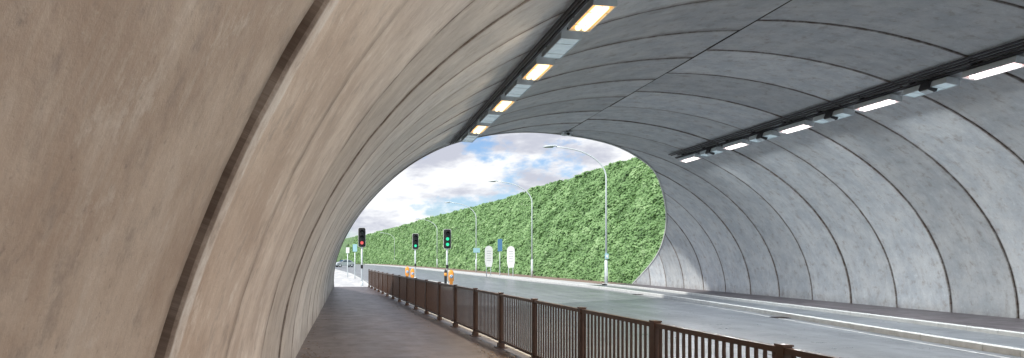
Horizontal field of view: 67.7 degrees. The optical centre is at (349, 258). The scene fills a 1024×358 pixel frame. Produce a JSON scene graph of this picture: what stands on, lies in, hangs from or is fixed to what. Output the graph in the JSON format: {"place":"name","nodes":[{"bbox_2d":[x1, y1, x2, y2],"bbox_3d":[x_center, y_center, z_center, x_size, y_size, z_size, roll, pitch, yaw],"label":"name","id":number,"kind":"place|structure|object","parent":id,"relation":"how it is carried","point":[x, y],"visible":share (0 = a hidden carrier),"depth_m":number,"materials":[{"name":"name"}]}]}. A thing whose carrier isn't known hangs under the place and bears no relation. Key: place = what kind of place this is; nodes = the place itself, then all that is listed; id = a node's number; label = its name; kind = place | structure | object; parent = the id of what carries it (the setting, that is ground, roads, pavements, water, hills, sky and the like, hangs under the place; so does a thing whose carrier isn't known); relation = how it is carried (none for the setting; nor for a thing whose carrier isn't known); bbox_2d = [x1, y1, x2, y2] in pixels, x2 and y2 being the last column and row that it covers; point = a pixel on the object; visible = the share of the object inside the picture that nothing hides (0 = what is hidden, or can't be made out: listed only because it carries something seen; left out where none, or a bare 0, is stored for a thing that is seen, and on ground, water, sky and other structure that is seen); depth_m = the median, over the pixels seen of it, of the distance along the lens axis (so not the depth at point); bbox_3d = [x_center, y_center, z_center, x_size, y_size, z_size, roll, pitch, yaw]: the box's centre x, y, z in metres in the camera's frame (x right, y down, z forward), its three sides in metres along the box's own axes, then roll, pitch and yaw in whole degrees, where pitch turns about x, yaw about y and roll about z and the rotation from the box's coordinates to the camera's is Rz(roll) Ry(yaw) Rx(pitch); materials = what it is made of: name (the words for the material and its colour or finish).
{"place":"outdoors","nodes":[
{"label":"outdoors","id":0,"kind":"place"},
{"bbox_2d":[334,270,367,286],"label":"pavement","id":1,"kind":"structure","parent":0,"point":[341,279],"depth_m":55.22,"materials":[{"name":"grey concrete"}]},
{"bbox_2d":[346,247,348,276],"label":"road sign","id":2,"kind":"object","parent":1,"relation":"on","point":[347,250],"visible":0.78,"depth_m":64.05,"materials":[{"name":"metal"}]},
{"bbox_2d":[353,244,356,278],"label":"road sign","id":3,"kind":"object","parent":1,"relation":"on","point":[354,248],"visible":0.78,"depth_m":60.00,"materials":[{"name":"metal"}]},
{"bbox_2d":[358,228,365,285],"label":"traffic light","id":4,"kind":"object","parent":1,"relation":"on","point":[361,237],"visible":1,"depth_m":44.39,"materials":[{"name":"paint"}]},
{"bbox_2d":[296,287,529,357],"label":"footpath","id":5,"kind":"structure","parent":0,"point":[357,322],"depth_m":16.02,"materials":[{"name":"concrete"}]},
{"bbox_2d":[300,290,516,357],"bbox_3d":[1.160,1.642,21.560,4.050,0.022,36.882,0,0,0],"label":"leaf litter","id":6,"kind":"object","parent":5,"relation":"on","point":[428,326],"visible":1,"depth_m":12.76,"materials":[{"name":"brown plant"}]},
{"bbox_2d":[368,269,840,357],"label":"pedestrian railing","id":7,"kind":"object","parent":5,"relation":"on","point":[427,296],"visible":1,"depth_m":11.25,"materials":[{"name":"brown metal"}]},
{"bbox_2d":[371,264,601,284],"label":"verge paving","id":8,"kind":"structure","parent":0,"point":[572,282],"depth_m":63.71,"materials":[{"name":"grey concrete"}]},
{"bbox_2d":[346,133,634,237],"label":"sky","id":9,"kind":"structure","parent":0,"point":[461,172],"materials":[{"name":"white"}]},
{"bbox_2d":[336,157,665,283],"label":"ivy covered embankment","id":10,"kind":"structure","parent":0,"point":[569,229],"depth_m":71.84,"materials":[{"name":"green plant"}]},
{"bbox_2d":[377,264,626,283],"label":"verge","id":11,"kind":"structure","parent":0,"point":[563,279],"depth_m":71.57,"materials":[{"name":"concrete"}]},
{"bbox_2d":[444,202,476,271],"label":"street lamp","id":12,"kind":"object","parent":11,"relation":"on","point":[476,228],"visible":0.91,"depth_m":90.96,"materials":[{"name":"metal"}]},
{"bbox_2d":[473,248,479,271],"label":"road sign","id":13,"kind":"object","parent":11,"relation":"on","point":[476,250],"visible":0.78,"depth_m":89.50,"materials":[{"name":"metal"}]},
{"bbox_2d":[485,246,492,276],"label":"road sign","id":14,"kind":"object","parent":11,"relation":"on","point":[488,256],"visible":1,"depth_m":70.01,"materials":[{"name":"metal"}]},
{"bbox_2d":[498,239,501,275],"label":"road sign","id":15,"kind":"object","parent":11,"relation":"on","point":[499,245],"visible":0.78,"depth_m":68.50,"materials":[{"name":"metal"}]},
{"bbox_2d":[488,180,532,276],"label":"street lamp","id":16,"kind":"object","parent":11,"relation":"on","point":[531,225],"visible":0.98,"depth_m":65.96,"materials":[{"name":"metal"}]},
{"bbox_2d":[507,246,514,275],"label":"road sign","id":17,"kind":"object","parent":11,"relation":"on","point":[510,256],"visible":0.88,"depth_m":68.00,"materials":[{"name":"metal"}]},
{"bbox_2d":[335,264,1023,357],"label":"road","id":18,"kind":"structure","parent":0,"point":[822,339],"depth_m":19.49,"materials":[{"name":"grey asphalt"}]},
{"bbox_2d":[336,260,355,266],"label":"car","id":19,"kind":"object","parent":18,"relation":"on","point":[341,263],"visible":0.81,"depth_m":149.28,"materials":[{"name":"paint"}]},
{"bbox_2d":[335,269,530,356],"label":"kerb","id":20,"kind":"structure","parent":18,"relation":"on","point":[521,352],"depth_m":17.27,"materials":[{"name":"concrete"}]},
{"bbox_2d":[365,280,1007,357],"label":"road markings","id":21,"kind":"object","parent":18,"relation":"on","point":[825,326],"visible":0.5,"depth_m":18.10,"materials":[{"name":"white paint"}]},
{"bbox_2d":[365,264,1023,356],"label":"kerb","id":22,"kind":"structure","parent":18,"relation":"on","point":[1007,350],"depth_m":19.18,"materials":[{"name":"concrete"}]},
{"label":"traffic island","id":23,"kind":"structure","parent":18,"relation":"on","visible":0},
{"bbox_2d":[405,267,408,276],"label":"traffic bollard","id":24,"kind":"object","parent":23,"relation":"on","point":[406,271],"visible":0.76,"depth_m":57.38,"materials":[{"name":"orange plastic"}]},
{"bbox_2d":[410,269,413,277],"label":"traffic bollard","id":25,"kind":"object","parent":23,"relation":"on","point":[412,273],"visible":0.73,"depth_m":54.10,"materials":[{"name":"orange plastic"}]},
{"bbox_2d":[412,233,417,277],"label":"traffic light","id":26,"kind":"object","parent":23,"relation":"on","point":[415,241],"visible":0.96,"depth_m":54.85,"materials":[{"name":"paint"}]},
{"bbox_2d":[444,269,446,286],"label":"marker post","id":27,"kind":"object","parent":23,"relation":"on","point":[445,276],"visible":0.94,"depth_m":43.13,"materials":[{"name":"black plastic"}]},
{"bbox_2d":[443,229,450,283],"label":"traffic light","id":28,"kind":"object","parent":23,"relation":"on","point":[446,239],"visible":0.94,"depth_m":44.19,"materials":[{"name":"paint"}]},
{"bbox_2d":[449,270,453,284],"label":"traffic bollard","id":29,"kind":"object","parent":23,"relation":"on","point":[451,276],"visible":0.83,"depth_m":43.50,"materials":[{"name":"orange plastic"}]},
{"bbox_2d":[592,285,1023,348],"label":"paving strip","id":30,"kind":"object","parent":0,"point":[1008,341],"visible":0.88,"depth_m":18.73,"materials":[{"name":"concrete"}]},
{"bbox_2d":[602,283,1023,337],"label":"kerb","id":31,"kind":"structure","parent":30,"relation":"on","point":[963,327],"depth_m":20.74,"materials":[{"name":"concrete"}]},
{"bbox_2d":[618,284,1023,331],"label":"footway","id":32,"kind":"structure","parent":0,"point":[1004,323],"depth_m":21.84,"materials":[{"name":"concrete"}]},
{"bbox_2d":[543,145,608,283],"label":"street lamp","id":33,"kind":"object","parent":32,"relation":"on","point":[606,254],"visible":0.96,"depth_m":45.45,"materials":[{"name":"metal"}]},
{"label":"ground","id":34,"kind":"structure","parent":0,"visible":0},
{"bbox_2d":[0,0,1023,357],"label":"concrete tunnel","id":35,"kind":"structure","parent":34,"relation":"on","point":[196,178],"depth_m":10.86,"materials":[{"name":"grey concrete"}]},
{"bbox_2d":[461,131,478,141],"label":"tunnel light","id":36,"kind":"object","parent":35,"relation":"attached to","point":[468,136],"visible":0.87,"depth_m":22.86,"materials":[{"name":"glass"}]},
{"bbox_2d":[470,120,489,133],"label":"tunnel light","id":37,"kind":"object","parent":35,"relation":"attached to","point":[477,127],"visible":0.88,"depth_m":21.15,"materials":[{"name":"metal"}]},
{"bbox_2d":[480,108,501,123],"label":"tunnel light","id":38,"kind":"object","parent":35,"relation":"attached to","point":[489,116],"visible":0.84,"depth_m":19.55,"materials":[{"name":"metal"}]},
{"bbox_2d":[491,94,515,111],"bbox_3d":[3.769,-3.833,18.100,0.356,0.292,1.248,4,0,0],"label":"tunnel light","id":39,"kind":"object","parent":35,"relation":"attached to","point":[502,103],"visible":0.94,"depth_m":17.81,"materials":[{"name":"metal"}]},
{"bbox_2d":[505,77,533,97],"bbox_3d":[3.770,-3.846,16.450,0.356,0.266,1.248,4,0,0],"label":"tunnel light","id":40,"kind":"object","parent":35,"relation":"attached to","point":[519,87],"visible":0.89,"depth_m":16.24,"materials":[{"name":"metal"}]},
{"bbox_2d":[521,56,554,80],"bbox_3d":[3.769,-3.833,14.800,0.356,0.292,1.248,4,0,0],"label":"tunnel light","id":41,"kind":"object","parent":35,"relation":"attached to","point":[538,68],"visible":0.94,"depth_m":14.56,"materials":[{"name":"metal"}]},
{"bbox_2d":[542,27,581,58],"bbox_3d":[3.770,-3.846,13.150,0.356,0.266,1.248,4,0,0],"label":"tunnel light","id":42,"kind":"object","parent":35,"relation":"attached to","point":[563,43],"visible":0.96,"depth_m":12.94,"materials":[{"name":"metal"}]},
{"bbox_2d":[561,131,572,135],"bbox_3d":[8.300,-4.761,28.129,0.350,0.219,0.441,0,0,0],"label":"tunnel camera","id":43,"kind":"object","parent":35,"relation":"attached to","point":[566,133],"visible":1,"depth_m":28.05,"materials":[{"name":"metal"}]},
{"bbox_2d":[568,0,617,31],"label":"tunnel light","id":44,"kind":"object","parent":35,"relation":"attached to","point":[590,15],"visible":1,"depth_m":11.35,"materials":[{"name":"metal"}]},
{"bbox_2d":[679,153,701,162],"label":"tunnel light","id":45,"kind":"object","parent":35,"relation":"attached to","point":[691,157],"visible":0.93,"depth_m":27.85,"materials":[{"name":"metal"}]},
{"bbox_2d":[699,146,724,156],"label":"tunnel light","id":46,"kind":"object","parent":35,"relation":"attached to","point":[717,150],"visible":0.76,"depth_m":26.00,"materials":[{"name":"glass"}]},
{"bbox_2d":[722,138,750,149],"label":"tunnel light","id":47,"kind":"object","parent":35,"relation":"attached to","point":[737,144],"visible":0.94,"depth_m":24.51,"materials":[{"name":"metal"}]},
{"bbox_2d":[450,0,1023,158],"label":"cable tray","id":48,"kind":"object","parent":35,"relation":"attached to","point":[566,17],"visible":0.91,"depth_m":16.71,"materials":[{"name":"black metal"}]},
{"bbox_2d":[705,148,714,155],"bbox_3d":[12.831,-3.784,26.280,0.264,0.264,0.260,0,0,0],"label":"junction box","id":49,"kind":"object","parent":48,"relation":"attached to","point":[708,152],"visible":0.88,"depth_m":26.19,"materials":[{"name":"metal"}]},
{"bbox_2d":[756,132,767,140],"bbox_3d":[12.831,-3.784,22.980,0.264,0.264,0.260,0,0,0],"label":"junction box","id":50,"kind":"object","parent":48,"relation":"attached to","point":[759,137],"visible":0.88,"depth_m":22.90,"materials":[{"name":"metal"}]},
{"bbox_2d":[824,110,837,121],"bbox_3d":[12.831,-3.784,19.680,0.264,0.264,0.260,0,0,0],"label":"junction box","id":51,"kind":"object","parent":48,"relation":"attached to","point":[828,116],"visible":0.88,"depth_m":19.60,"materials":[{"name":"metal"}]},
{"bbox_2d":[918,80,937,93],"bbox_3d":[12.831,-3.784,16.380,0.264,0.264,0.260,0,0,0],"label":"junction box","id":52,"kind":"object","parent":48,"relation":"attached to","point":[925,88],"visible":0.93,"depth_m":16.32,"materials":[{"name":"metal"}]},
{"bbox_2d":[748,130,779,142],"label":"tunnel light","id":53,"kind":"object","parent":35,"relation":"attached to","point":[770,134],"visible":0.82,"depth_m":22.71,"materials":[{"name":"metal"}]},
{"bbox_2d":[778,119,814,133],"bbox_3d":[12.930,-3.846,21.400,0.296,0.282,1.248,12,0,0],"label":"tunnel light","id":54,"kind":"object","parent":35,"relation":"attached to","point":[797,126],"visible":0.95,"depth_m":21.22,"materials":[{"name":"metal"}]},
{"bbox_2d":[813,107,854,123],"bbox_3d":[12.932,-3.853,19.750,0.296,0.266,1.248,12,0,0],"label":"tunnel light","id":55,"kind":"object","parent":35,"relation":"attached to","point":[845,112],"visible":0.84,"depth_m":19.43,"materials":[{"name":"glass"}]},
{"bbox_2d":[853,93,902,111],"bbox_3d":[12.930,-3.846,18.100,0.296,0.282,1.248,12,0,0],"label":"tunnel light","id":56,"kind":"object","parent":35,"relation":"attached to","point":[879,102],"visible":0.94,"depth_m":17.94,"materials":[{"name":"metal"}]},
{"bbox_2d":[902,76,959,97],"bbox_3d":[12.932,-3.853,16.450,0.296,0.266,1.248,12,0,0],"label":"tunnel light","id":57,"kind":"object","parent":35,"relation":"attached to","point":[947,82],"visible":0.88,"depth_m":16.14,"materials":[{"name":"metal"}]},
{"bbox_2d":[961,55,1023,80],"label":"tunnel light","id":58,"kind":"object","parent":35,"relation":"attached to","point":[998,67],"visible":0.93,"depth_m":14.71,"materials":[{"name":"metal"}]}
]}

